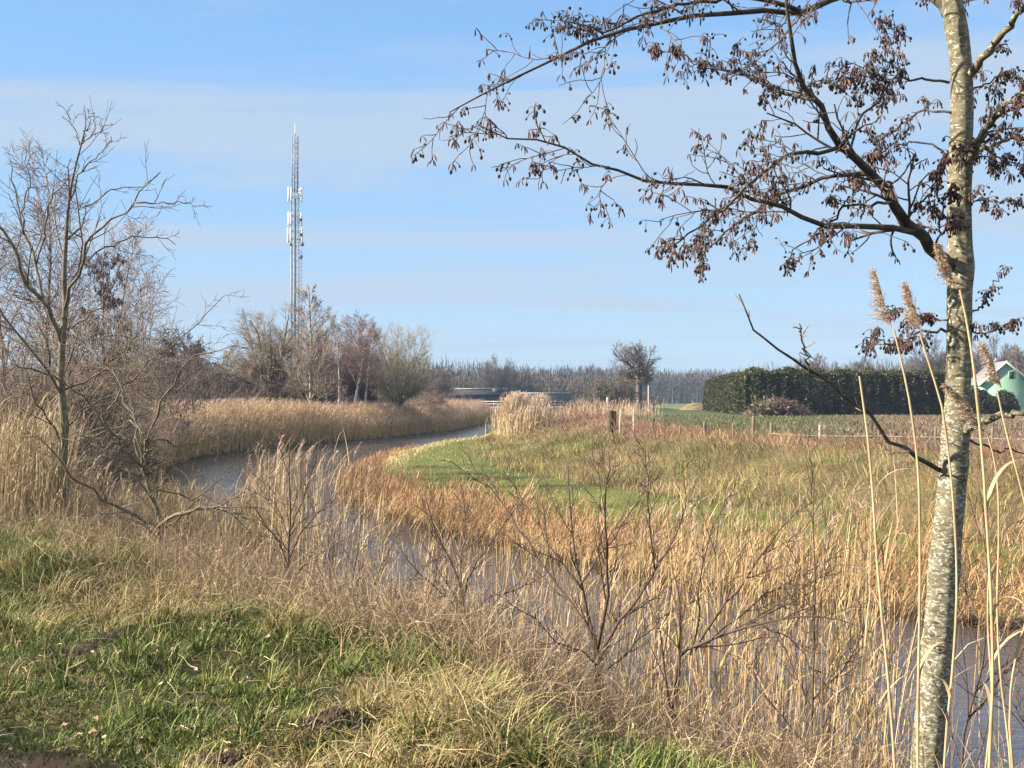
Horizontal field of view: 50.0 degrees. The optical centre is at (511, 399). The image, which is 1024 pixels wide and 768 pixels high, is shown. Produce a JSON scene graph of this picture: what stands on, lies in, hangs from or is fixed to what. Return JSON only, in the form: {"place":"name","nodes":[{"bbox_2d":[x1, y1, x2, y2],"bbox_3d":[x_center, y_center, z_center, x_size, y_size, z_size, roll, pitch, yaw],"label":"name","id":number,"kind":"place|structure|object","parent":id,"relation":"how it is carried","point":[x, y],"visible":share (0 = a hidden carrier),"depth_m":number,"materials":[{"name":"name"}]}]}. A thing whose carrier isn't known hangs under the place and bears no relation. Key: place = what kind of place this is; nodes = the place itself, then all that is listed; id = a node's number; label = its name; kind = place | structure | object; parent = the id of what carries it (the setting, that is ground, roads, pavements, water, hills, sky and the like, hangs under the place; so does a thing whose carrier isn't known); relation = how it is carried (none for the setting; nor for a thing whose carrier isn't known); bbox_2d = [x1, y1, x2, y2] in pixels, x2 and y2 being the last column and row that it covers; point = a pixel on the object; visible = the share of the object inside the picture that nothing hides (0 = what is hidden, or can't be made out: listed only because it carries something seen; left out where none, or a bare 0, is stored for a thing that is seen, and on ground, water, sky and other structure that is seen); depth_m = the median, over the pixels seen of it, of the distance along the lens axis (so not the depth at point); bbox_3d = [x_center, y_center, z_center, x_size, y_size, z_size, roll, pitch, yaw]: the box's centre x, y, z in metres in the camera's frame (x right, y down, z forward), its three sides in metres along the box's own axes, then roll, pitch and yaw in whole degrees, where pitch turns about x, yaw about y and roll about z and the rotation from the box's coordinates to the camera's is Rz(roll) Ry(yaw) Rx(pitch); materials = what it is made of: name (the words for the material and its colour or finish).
{"place":"outdoors","nodes":[
{"label":"outdoors","id":0,"kind":"place"},
{"bbox_2d":[0,500,821,767],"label":"grass","id":1,"kind":"structure","parent":0,"point":[481,711],"depth_m":6.06,"materials":[{"name":"plant"}]},
{"bbox_2d":[0,401,1023,767],"bbox_3d":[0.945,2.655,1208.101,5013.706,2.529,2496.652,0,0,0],"label":"ground","id":2,"kind":"structure","parent":0,"point":[440,471],"depth_m":23.22,"materials":[{"name":"plant"}]},
{"bbox_2d":[0,212,72,405],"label":"birch tree","id":3,"kind":"object","parent":2,"relation":"on","point":[2,256],"visible":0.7,"depth_m":28.43,"materials":[{"name":"brown plant"}]},
{"bbox_2d":[0,310,110,420],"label":"bare shrub","id":4,"kind":"object","parent":2,"relation":"on","point":[31,358],"visible":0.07,"depth_m":26.52,"materials":[{"name":"brown plant"}]},
{"bbox_2d":[0,262,123,470],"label":"bare shrub","id":5,"kind":"object","parent":2,"relation":"on","point":[35,392],"visible":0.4,"depth_m":21.03,"materials":[{"name":"brown plant"}]},
{"bbox_2d":[12,247,112,386],"bbox_3d":[-13.438,-1.280,33.421,3.259,6.953,3.360,0,0,0],"label":"birch tree","id":6,"kind":"object","parent":2,"relation":"on","point":[75,292],"visible":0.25,"depth_m":33.07,"materials":[{"name":"brown plant"}]},
{"bbox_2d":[0,127,125,384],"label":"birch tree","id":7,"kind":"object","parent":2,"relation":"on","point":[49,257],"visible":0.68,"depth_m":30.44,"materials":[{"name":"brown plant"}]},
{"bbox_2d":[0,275,147,471],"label":"bare shrub","id":8,"kind":"object","parent":2,"relation":"on","point":[88,385],"visible":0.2,"depth_m":22.47,"materials":[{"name":"brown plant"}]},
{"bbox_2d":[18,641,142,658],"bbox_3d":[-2.817,1.681,7.310,0.908,0.140,0.726,0,0,0],"label":"molehill","id":9,"kind":"object","parent":2,"relation":"on","point":[79,651],"visible":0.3,"depth_m":7.17,"materials":[{"name":"soil"}]},
{"bbox_2d":[0,269,168,476],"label":"bare shrub","id":10,"kind":"object","parent":2,"relation":"on","point":[135,387],"visible":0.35,"depth_m":23.36,"materials":[{"name":"brown plant"}]},
{"bbox_2d":[1,294,169,446],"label":"bare shrub","id":11,"kind":"object","parent":2,"relation":"on","point":[127,369],"visible":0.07,"depth_m":30.97,"materials":[{"name":"brown plant"}]},
{"bbox_2d":[0,388,177,554],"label":"pale reeds","id":12,"kind":"object","parent":2,"relation":"on","point":[46,474],"visible":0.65,"depth_m":14.16,"materials":[{"name":"plant"}]},
{"bbox_2d":[17,323,166,446],"bbox_3d":[-13.303,-0.125,36.652,5.006,5.315,5.613,0,0,4],"label":"bare shrub","id":13,"kind":"object","parent":2,"relation":"on","point":[149,386],"visible":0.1,"depth_m":35.64,"materials":[{"name":"brown plant"}]},
{"bbox_2d":[19,343,177,484],"bbox_3d":[-10.113,0.324,26.913,3.636,3.766,3.150,0,0,-34],"label":"bare shrub","id":14,"kind":"object","parent":2,"relation":"on","point":[149,416],"visible":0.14,"depth_m":27.08,"materials":[{"name":"brown plant"}]},
{"bbox_2d":[0,96,208,515],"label":"bare tree","id":15,"kind":"object","parent":2,"relation":"on","point":[59,385],"visible":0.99,"depth_m":13.97,"materials":[{"name":"brown plant"}]},
{"bbox_2d":[73,251,145,396],"bbox_3d":[-12.668,-1.202,33.818,2.319,6.894,2.756,0,0,0],"label":"alder tree","id":16,"kind":"object","parent":2,"relation":"on","point":[103,285],"visible":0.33,"depth_m":33.93,"materials":[{"name":"brown plant"}]},
{"bbox_2d":[78,623,157,647],"bbox_3d":[-2.782,1.671,7.770,0.560,0.159,0.509,0,0,0],"label":"molehill","id":17,"kind":"object","parent":2,"relation":"on","point":[116,629],"visible":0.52,"depth_m":7.69,"materials":[{"name":"soil"}]},
{"bbox_2d":[54,210,183,410],"bbox_3d":[-13.430,-1.991,36.725,4.367,8.597,3.536,0,0,31],"label":"birch tree","id":18,"kind":"object","parent":2,"relation":"on","point":[128,271],"visible":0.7,"depth_m":36.34,"materials":[{"name":"brown plant"}]},
{"bbox_2d":[92,253,190,430],"bbox_3d":[-13.825,-1.310,40.084,3.606,8.102,3.626,0,0,-31],"label":"birch tree","id":19,"kind":"object","parent":2,"relation":"on","point":[142,320],"visible":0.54,"depth_m":40.13,"materials":[{"name":"brown plant"}]},
{"bbox_2d":[100,388,192,487],"bbox_3d":[-10.378,0.874,30.907,3.207,3.417,2.861,0,0,35],"label":"bare shrub","id":20,"kind":"object","parent":2,"relation":"on","point":[153,439],"visible":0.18,"depth_m":30.65,"materials":[{"name":"brown plant"}]},
{"bbox_2d":[0,291,307,574],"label":"bare tree","id":21,"kind":"object","parent":2,"relation":"on","point":[155,509],"visible":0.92,"depth_m":11.89,"materials":[{"name":"brown plant"}]},
{"bbox_2d":[100,342,208,404],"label":"bare shrub","id":22,"kind":"object","parent":2,"relation":"on","point":[163,371],"visible":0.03,"depth_m":83.01,"materials":[{"name":"brown plant"}]},
{"bbox_2d":[147,338,190,429],"bbox_3d":[-16.412,-0.195,52.024,2.294,5.506,2.663,0,0,-16],"label":"alder tree","id":23,"kind":"object","parent":2,"relation":"on","point":[168,345],"visible":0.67,"depth_m":52.22,"materials":[{"name":"brown plant"}]},
{"bbox_2d":[0,372,352,500],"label":"undergrowth","id":24,"kind":"object","parent":2,"relation":"on","point":[103,461],"visible":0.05,"depth_m":22.98,"materials":[{"name":"brown plant"}]},
{"bbox_2d":[130,349,227,400],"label":"bare shrub","id":25,"kind":"object","parent":2,"relation":"on","point":[217,373],"visible":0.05,"depth_m":87.75,"materials":[{"name":"brown plant"}]},
{"bbox_2d":[127,323,253,384],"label":"bare shrub","id":26,"kind":"object","parent":2,"relation":"on","point":[176,338],"visible":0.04,"depth_m":107.35,"materials":[{"name":"brown plant"}]},
{"bbox_2d":[180,332,215,422],"bbox_3d":[-17.245,-0.664,60.132,2.042,6.103,2.572,0,0,0],"label":"alder tree","id":27,"kind":"object","parent":2,"relation":"on","point":[191,394],"visible":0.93,"depth_m":59.94,"materials":[{"name":"brown plant"}]},
{"bbox_2d":[155,350,250,401],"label":"bare shrub","id":28,"kind":"object","parent":2,"relation":"on","point":[237,386],"visible":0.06,"depth_m":91.77,"materials":[{"name":"brown plant"}]},
{"bbox_2d":[174,338,243,377],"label":"bare shrub","id":29,"kind":"object","parent":2,"relation":"on","point":[214,364],"visible":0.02,"depth_m":114.60,"materials":[{"name":"brown plant"}]},
{"bbox_2d":[178,748,256,767],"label":"molehill","id":30,"kind":"object","parent":2,"relation":"on","point":[224,756],"visible":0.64,"depth_m":5.07,"materials":[{"name":"soil"}]},
{"bbox_2d":[0,356,460,400],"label":"forest","id":31,"kind":"object","parent":2,"relation":"on","point":[452,379],"visible":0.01,"depth_m":207.47,"materials":[{"name":"brown plant"}]},
{"bbox_2d":[0,396,494,482],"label":"reed bed","id":32,"kind":"object","parent":2,"relation":"on","point":[305,432],"visible":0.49,"depth_m":72.01,"materials":[{"name":"plant"}]},
{"bbox_2d":[0,397,494,452],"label":"reed plumes","id":33,"kind":"object","parent":2,"relation":"on","point":[425,407],"visible":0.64,"depth_m":74.78,"materials":[{"name":"plant"}]},
{"bbox_2d":[216,297,305,402],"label":"bush","id":34,"kind":"object","parent":2,"relation":"on","point":[249,373],"visible":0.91,"depth_m":91.96,"materials":[{"name":"brown plant"}]},
{"bbox_2d":[268,323,309,383],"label":"alder tree","id":35,"kind":"object","parent":2,"relation":"on","point":[290,353],"visible":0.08,"depth_m":117.36,"materials":[{"name":"brown plant"}]},
{"bbox_2d":[287,135,303,377],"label":"lattice mast","id":36,"kind":"object","parent":2,"relation":"on","point":[290,216],"visible":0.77,"depth_m":169.72,"materials":[{"name":"grey metal"}]},
{"bbox_2d":[0,586,590,767],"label":"leaf litter","id":37,"kind":"object","parent":2,"relation":"on","point":[92,730],"visible":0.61,"depth_m":5.63,"materials":[{"name":"plant"}]},
{"bbox_2d":[231,410,360,589],"bbox_3d":[-2.093,1.101,10.311,1.518,2.042,1.082,0,0,0],"label":"bare shrub","id":38,"kind":"object","parent":2,"relation":"on","point":[288,518],"visible":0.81,"depth_m":10.29,"materials":[{"name":"brown plant"}]},
{"bbox_2d":[269,284,339,402],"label":"alder tree","id":39,"kind":"object","parent":2,"relation":"on","point":[311,351],"visible":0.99,"depth_m":87.90,"materials":[{"name":"brown plant"}]},
{"bbox_2d":[287,322,332,401],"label":"birch tree","id":40,"kind":"object","parent":2,"relation":"on","point":[317,359],"visible":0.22,"depth_m":95.01,"materials":[{"name":"brown plant"}]},
{"bbox_2d":[275,368,354,403],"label":"bare shrub","id":41,"kind":"object","parent":2,"relation":"on","point":[335,396],"visible":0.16,"depth_m":97.97,"materials":[{"name":"brown plant"}]},
{"bbox_2d":[313,333,339,403],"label":"birch tree","id":42,"kind":"object","parent":2,"relation":"on","point":[321,371],"visible":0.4,"depth_m":91.82,"materials":[{"name":"brown plant"}]},
{"bbox_2d":[286,705,369,745],"bbox_3d":[-0.913,1.605,5.444,0.424,0.145,0.388,0,0,0],"label":"molehill","id":43,"kind":"object","parent":2,"relation":"on","point":[330,715],"visible":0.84,"depth_m":5.40,"materials":[{"name":"soil"}]},
{"bbox_2d":[297,315,365,400],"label":"alder tree","id":44,"kind":"object","parent":2,"relation":"on","point":[345,385],"visible":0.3,"depth_m":102.97,"materials":[{"name":"brown plant"}]},
{"bbox_2d":[312,310,359,403],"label":"birch tree","id":45,"kind":"object","parent":2,"relation":"on","point":[338,346],"visible":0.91,"depth_m":90.18,"materials":[{"name":"white plant"}]},
{"bbox_2d":[332,308,384,402],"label":"birch tree","id":46,"kind":"object","parent":2,"relation":"on","point":[354,324],"visible":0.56,"depth_m":97.43,"materials":[{"name":"brown plant"}]},
{"bbox_2d":[338,317,382,400],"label":"birch tree","id":47,"kind":"object","parent":2,"relation":"on","point":[360,360],"visible":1,"depth_m":90.90,"materials":[{"name":"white plant"}]},
{"bbox_2d":[343,322,389,402],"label":"birch tree","id":48,"kind":"object","parent":2,"relation":"on","point":[366,383],"visible":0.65,"depth_m":92.26,"materials":[{"name":"brown plant"}]},
{"bbox_2d":[327,371,409,406],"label":"bare shrub","id":49,"kind":"object","parent":2,"relation":"on","point":[372,398],"visible":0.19,"depth_m":103.02,"materials":[{"name":"brown plant"}]},
{"bbox_2d":[346,323,408,401],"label":"ash tree","id":50,"kind":"object","parent":2,"relation":"on","point":[376,358],"visible":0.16,"depth_m":104.29,"materials":[{"name":"brown plant"}]},
{"bbox_2d":[296,492,468,613],"bbox_3d":[-1.066,1.401,8.954,1.455,1.256,0.775,0,0,0],"label":"bare shrub","id":51,"kind":"object","parent":2,"relation":"on","point":[384,564],"visible":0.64,"depth_m":8.96,"materials":[{"name":"brown plant"}]},
{"bbox_2d":[366,320,439,409],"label":"willow tree","id":52,"kind":"object","parent":2,"relation":"on","point":[415,383],"visible":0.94,"depth_m":94.50,"materials":[{"name":"brown plant"}]},
{"bbox_2d":[404,389,450,407],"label":"bare shrub","id":53,"kind":"object","parent":2,"relation":"on","point":[435,401],"visible":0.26,"depth_m":111.72,"materials":[{"name":"brown plant"}]},
{"bbox_2d":[421,365,454,397],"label":"oak tree","id":54,"kind":"object","parent":2,"relation":"on","point":[440,384],"visible":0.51,"depth_m":169.15,"materials":[{"name":"grey plant"}]},
{"bbox_2d":[389,474,560,644],"bbox_3d":[-0.261,1.335,8.188,1.233,1.551,1.055,0,0,0],"label":"bare shrub","id":55,"kind":"object","parent":2,"relation":"on","point":[462,548],"visible":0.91,"depth_m":8.14,"materials":[{"name":"brown plant"}]},
{"bbox_2d":[452,388,507,399],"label":"bridge","id":56,"kind":"structure","parent":2,"relation":"on","point":[497,390],"depth_m":239.79,"materials":[{"name":"grey concrete"}]},
{"bbox_2d":[455,393,505,406],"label":"farm barn","id":57,"kind":"structure","parent":2,"relation":"on","point":[488,396],"depth_m":216.00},
{"bbox_2d":[475,353,513,389],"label":"oak tree","id":58,"kind":"object","parent":2,"relation":"on","point":[490,380],"visible":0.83,"depth_m":253.57,"materials":[{"name":"grey plant"}]},
{"bbox_2d":[491,357,520,397],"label":"oak tree","id":59,"kind":"object","parent":2,"relation":"on","point":[514,376],"visible":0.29,"depth_m":260.80,"materials":[{"name":"grey plant"}]},
{"bbox_2d":[0,446,1023,767],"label":"dry weeds","id":60,"kind":"object","parent":2,"relation":"on","point":[470,632],"visible":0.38,"depth_m":7.12,"materials":[{"name":"plant"}]},
{"bbox_2d":[484,390,558,436],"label":"reed clump","id":61,"kind":"object","parent":2,"relation":"on","point":[515,412],"visible":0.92,"depth_m":72.46,"materials":[{"name":"plant"}]},
{"bbox_2d":[512,369,544,391],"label":"oak tree","id":62,"kind":"object","parent":2,"relation":"on","point":[525,385],"visible":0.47,"depth_m":254.51,"materials":[{"name":"grey plant"}]},
{"bbox_2d":[520,392,571,406],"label":"farm barn","id":63,"kind":"structure","parent":2,"relation":"on","point":[557,396],"depth_m":232.89,"materials":[{"name":"metal"}]},
{"bbox_2d":[443,405,707,712],"bbox_3d":[0.355,1.167,6.917,1.751,2.266,1.315,0,0,9],"label":"bare shrub","id":64,"kind":"object","parent":2,"relation":"on","point":[589,626],"visible":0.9,"depth_m":6.89,"materials":[{"name":"brown plant"}]},
{"bbox_2d":[583,377,618,410],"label":"broad tree","id":65,"kind":"object","parent":2,"relation":"on","point":[602,395],"visible":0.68,"depth_m":146.35,"materials":[{"name":"brown plant"}]},
{"bbox_2d":[548,397,666,421],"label":"dry reeds","id":66,"kind":"object","parent":2,"relation":"on","point":[628,409],"visible":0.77,"depth_m":100.72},
{"bbox_2d":[606,379,640,409],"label":"broad tree","id":67,"kind":"object","parent":2,"relation":"on","point":[627,395],"visible":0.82,"depth_m":145.20,"materials":[{"name":"brown plant"}]},
{"bbox_2d":[348,354,900,405],"bbox_3d":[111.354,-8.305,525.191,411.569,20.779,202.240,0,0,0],"label":"forest","id":68,"kind":"object","parent":2,"relation":"on","point":[685,388],"visible":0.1,"depth_m":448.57,"materials":[{"name":"grey plant"}]},
{"bbox_2d":[609,339,661,410],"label":"oak tree","id":69,"kind":"object","parent":2,"relation":"on","point":[639,368],"visible":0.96,"depth_m":149.06,"materials":[{"name":"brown plant"}]},
{"bbox_2d":[634,392,663,409],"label":"bare shrub","id":70,"kind":"object","parent":2,"relation":"on","point":[644,398],"visible":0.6,"depth_m":164.00,"materials":[{"name":"plant"}]},
{"bbox_2d":[332,441,1023,636],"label":"sedge fringe","id":71,"kind":"object","parent":2,"relation":"on","point":[377,463],"visible":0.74,"depth_m":19.18,"materials":[{"name":"plant"}]},
{"bbox_2d":[410,0,1023,767],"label":"alder tree","id":72,"kind":"object","parent":2,"relation":"on","point":[962,156],"visible":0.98,"depth_m":4.95,"materials":[{"name":"brown plant"}]},
{"bbox_2d":[469,414,1023,546],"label":"rough grass","id":73,"kind":"structure","parent":2,"relation":"on","point":[494,440],"depth_m":33.18,"materials":[{"name":"plant"}]},
{"bbox_2d":[514,405,1023,509],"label":"dry weeds","id":74,"kind":"object","parent":2,"relation":"on","point":[645,427],"visible":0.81,"depth_m":35.16,"materials":[{"name":"plant"}]},
{"bbox_2d":[739,393,816,415],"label":"brush pile","id":75,"kind":"object","parent":2,"relation":"on","point":[772,406],"visible":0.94,"depth_m":98.58,"materials":[{"name":"brown plant"}]},
{"bbox_2d":[645,467,916,743],"bbox_3d":[1.493,1.362,6.356,1.449,1.975,1.270,0,0,0],"label":"bare shrub","id":76,"kind":"object","parent":2,"relation":"on","point":[699,644],"visible":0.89,"depth_m":6.29,"materials":[{"name":"brown plant"}]},
{"bbox_2d":[756,391,873,766],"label":"bare shrub","id":77,"kind":"object","parent":2,"relation":"on","point":[813,698],"visible":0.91,"depth_m":6.10,"materials":[{"name":"brown plant"}]},
{"bbox_2d":[806,354,832,377],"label":"oak tree","id":78,"kind":"object","parent":2,"relation":"on","point":[816,364],"visible":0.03,"depth_m":230.27,"materials":[{"name":"grey plant"}]},
{"bbox_2d":[618,413,1023,439],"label":"field crop","id":79,"kind":"object","parent":2,"relation":"on","point":[925,423],"visible":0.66,"depth_m":62.28,"materials":[{"name":"brown plant"}]},
{"bbox_2d":[702,366,945,414],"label":"conifer hedge","id":80,"kind":"object","parent":2,"relation":"on","point":[738,391],"visible":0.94,"depth_m":103.89,"materials":[{"name":"plant"}]},
{"bbox_2d":[653,416,1000,443],"bbox_3d":[10.379,1.168,39.566,2.520,1.184,15.553,0,0,-44],"label":"wire fence","id":81,"kind":"object","parent":2,"relation":"on","point":[820,431],"visible":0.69,"depth_m":39.14,"materials":[{"name":"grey wood"}]},
{"bbox_2d":[737,358,923,379],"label":"forest","id":82,"kind":"object","parent":2,"relation":"on","point":[876,368],"depth_m":271.83,"materials":[{"name":"grey plant"}]},
{"bbox_2d":[859,376,913,767],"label":"tall reed","id":83,"kind":"object","parent":2,"relation":"on","point":[877,552],"visible":1,"depth_m":4.04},
{"bbox_2d":[867,266,951,767],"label":"tall reed","id":84,"kind":"object","parent":2,"relation":"on","point":[878,290],"visible":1,"depth_m":3.87,"materials":[{"name":"plant"}]},
{"bbox_2d":[902,335,945,379],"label":"oak tree","id":85,"kind":"object","parent":2,"relation":"on","point":[940,363],"visible":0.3,"depth_m":168.50,"materials":[{"name":"grey plant"}]},
{"bbox_2d":[899,281,957,767],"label":"tall reed","id":86,"kind":"object","parent":2,"relation":"on","point":[908,301],"visible":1,"depth_m":3.66,"materials":[{"name":"plant"}]},
{"bbox_2d":[916,420,1023,767],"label":"bare shrub","id":87,"kind":"object","parent":2,"relation":"on","point":[969,708],"visible":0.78,"depth_m":6.00,"materials":[{"name":"brown plant"}]},
{"bbox_2d":[940,383,1010,767],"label":"tall reed","id":88,"kind":"object","parent":2,"relation":"on","point":[951,392],"visible":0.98,"depth_m":3.32,"materials":[{"name":"plant"}]},
{"bbox_2d":[933,239,1023,767],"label":"tall reed","id":89,"kind":"object","parent":2,"relation":"on","point":[943,266],"visible":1,"depth_m":3.24,"materials":[{"name":"plant"}]},
{"bbox_2d":[971,385,996,413],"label":"evergreen bush","id":90,"kind":"object","parent":2,"relation":"on","point":[986,405],"visible":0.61,"depth_m":111.13,"materials":[{"name":"green plant"}]},
{"bbox_2d":[953,653,1023,728],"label":"bare shrub","id":91,"kind":"object","parent":2,"relation":"on","point":[1017,698],"visible":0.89,"depth_m":5.68,"materials":[{"name":"brown plant"}]},
{"bbox_2d":[971,331,1015,377],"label":"oak tree","id":92,"kind":"object","parent":2,"relation":"on","point":[978,365],"visible":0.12,"depth_m":164.63,"materials":[{"name":"grey plant"}]},
{"bbox_2d":[971,361,1023,410],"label":"green barn","id":93,"kind":"structure","parent":2,"relation":"on","point":[1011,377],"depth_m":124.99,"materials":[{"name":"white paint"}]},
{"bbox_2d":[974,340,1023,628],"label":"tall reed","id":94,"kind":"object","parent":2,"relation":"on","point":[991,376],"visible":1,"depth_m":3.40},
{"bbox_2d":[979,579,1021,767],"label":"tall reed","id":95,"kind":"object","parent":2,"relation":"on","point":[986,686],"visible":0.57,"depth_m":3.57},
{"bbox_2d":[992,389,1020,411],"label":"evergreen bush","id":96,"kind":"object","parent":2,"relation":"on","point":[1009,401],"visible":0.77,"depth_m":113.37,"materials":[{"name":"green plant"}]},
{"bbox_2d":[1000,342,1023,373],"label":"oak tree","id":97,"kind":"object","parent":2,"relation":"on","point":[1018,354],"visible":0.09,"depth_m":158.85,"materials":[{"name":"grey plant"}]},
{"bbox_2d":[1009,625,1023,767],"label":"tall reed","id":98,"kind":"object","parent":2,"relation":"on","point":[1011,687],"visible":1,"depth_m":3.20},
{"bbox_2d":[0,0,1023,397],"label":"sky","id":99,"kind":"structure","parent":0,"point":[218,92],"materials":[{"name":"blue"}]},
{"bbox_2d":[166,421,1023,767],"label":"water","id":100,"kind":"structure","parent":0,"point":[228,463],"depth_m":14.94,"materials":[{"name":"grey liquid"}]},
{"bbox_2d":[108,420,1023,767],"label":"reed stand","id":101,"kind":"object","parent":100,"relation":"in","point":[836,640],"visible":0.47,"depth_m":8.87,"materials":[{"name":"plant"}]},
{"bbox_2d":[134,435,902,582],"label":"reed plumes","id":102,"kind":"object","parent":101,"relation":"on","point":[721,523],"visible":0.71,"depth_m":9.20,"materials":[{"name":"plant"}]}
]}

